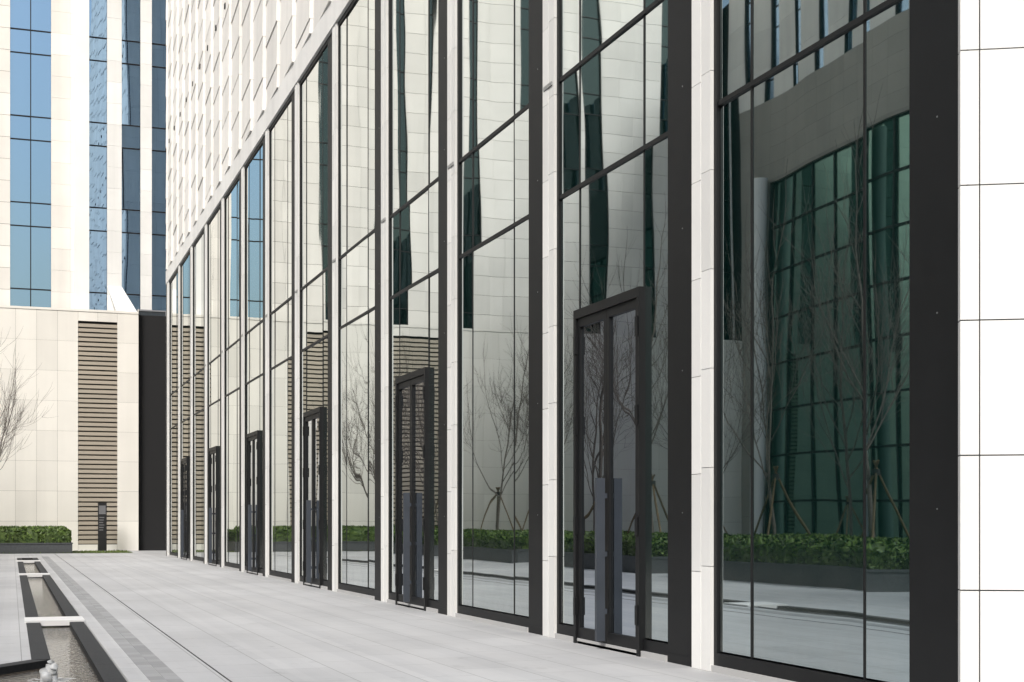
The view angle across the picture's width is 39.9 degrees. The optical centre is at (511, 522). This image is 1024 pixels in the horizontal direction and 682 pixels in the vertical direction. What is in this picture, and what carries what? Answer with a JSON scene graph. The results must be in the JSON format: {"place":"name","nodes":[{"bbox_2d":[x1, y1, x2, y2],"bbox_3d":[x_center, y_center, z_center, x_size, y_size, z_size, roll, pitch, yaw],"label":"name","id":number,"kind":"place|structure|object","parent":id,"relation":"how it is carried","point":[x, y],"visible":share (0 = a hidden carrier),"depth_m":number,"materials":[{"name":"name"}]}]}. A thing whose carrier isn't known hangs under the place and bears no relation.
{"place":"outdoors","nodes":[
{"label":"outdoors","id":0,"kind":"place"},
{"bbox_2d":[0,0,165,550],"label":"building","id":1,"kind":"structure","parent":0,"point":[73,464],"depth_m":75.37,"materials":[{"name":"beige stone"}]},
{"bbox_2d":[10,0,165,315],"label":"window frames","id":2,"kind":"structure","parent":1,"relation":"attached to","point":[30,140],"depth_m":75.27,"materials":[{"name":"metal"}]},
{"bbox_2d":[166,285,166,555],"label":"building end wall","id":3,"kind":"structure","parent":0,"point":[166,427],"depth_m":64.14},
{"bbox_2d":[165,0,351,283],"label":"patterned facade","id":4,"kind":"structure","parent":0,"point":[236,70],"depth_m":47.34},
{"bbox_2d":[0,550,756,681],"bbox_3d":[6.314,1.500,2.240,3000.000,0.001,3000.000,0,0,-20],"label":"ground","id":5,"kind":"structure","parent":0,"point":[234,625],"depth_m":18.76,"materials":[{"name":"stone"}]},
{"bbox_2d":[0,558,126,681],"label":"water channel","id":6,"kind":"object","parent":5,"relation":"on","point":[60,634],"visible":0.83,"depth_m":18.39,"materials":[{"name":"stone"}]},
{"bbox_2d":[33,659,75,681],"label":"fountain jets","id":7,"kind":"object","parent":6,"relation":"on","point":[48,672],"visible":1,"depth_m":13.94,"materials":[{"name":"white liquid"}]},
{"bbox_2d":[3,549,132,553],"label":"lawn strip","id":8,"kind":"object","parent":5,"relation":"on","point":[103,551],"visible":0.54,"depth_m":70.59,"materials":[{"name":"green plant"}]},
{"bbox_2d":[0,525,72,553],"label":"hedge planter","id":9,"kind":"object","parent":8,"relation":"on","point":[37,539],"visible":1,"depth_m":68.89,"materials":[{"name":"stone"}]},
{"bbox_2d":[0,330,56,469],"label":"tree","id":10,"kind":"object","parent":9,"relation":"in","point":[5,428],"visible":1,"depth_m":56.16,"materials":[{"name":"brown plant"}]},
{"bbox_2d":[98,503,106,550],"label":"sign pylon","id":11,"kind":"object","parent":8,"relation":"on","point":[102,526],"visible":0.95,"depth_m":73.62,"materials":[{"name":"black metal"}]},
{"bbox_2d":[36,556,183,681],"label":"paving strip","id":12,"kind":"object","parent":5,"relation":"on","point":[133,647],"visible":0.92,"depth_m":18.38,"materials":[{"name":"stone"}]},
{"bbox_2d":[55,554,231,681],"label":"drain slot","id":13,"kind":"object","parent":5,"relation":"on","point":[163,632],"visible":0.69,"depth_m":18.40,"materials":[{"name":"grey metal"}]},
{"bbox_2d":[170,0,908,681],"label":"building windows","id":14,"kind":"structure","parent":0,"point":[808,360],"depth_m":16.21,"materials":[{"name":"clear glass"}]},
{"bbox_2d":[181,286,649,656],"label":"doors","id":15,"kind":"structure","parent":14,"relation":"attached to","point":[609,470],"depth_m":17.34,"materials":[{"name":"black glass"}]},
{"bbox_2d":[166,0,794,681],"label":"columns","id":16,"kind":"structure","parent":14,"relation":"attached to","point":[702,332],"depth_m":18.65,"materials":[{"name":"white stone"}]},
{"bbox_2d":[169,0,969,681],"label":"window frames","id":17,"kind":"structure","parent":14,"relation":"attached to","point":[933,340],"depth_m":14.97,"materials":[{"name":"black metal"}]},
{"bbox_2d":[958,0,1023,681],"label":"building wall","id":18,"kind":"structure","parent":0,"point":[991,345],"depth_m":10.41,"materials":[{"name":"white tile"}]}
]}

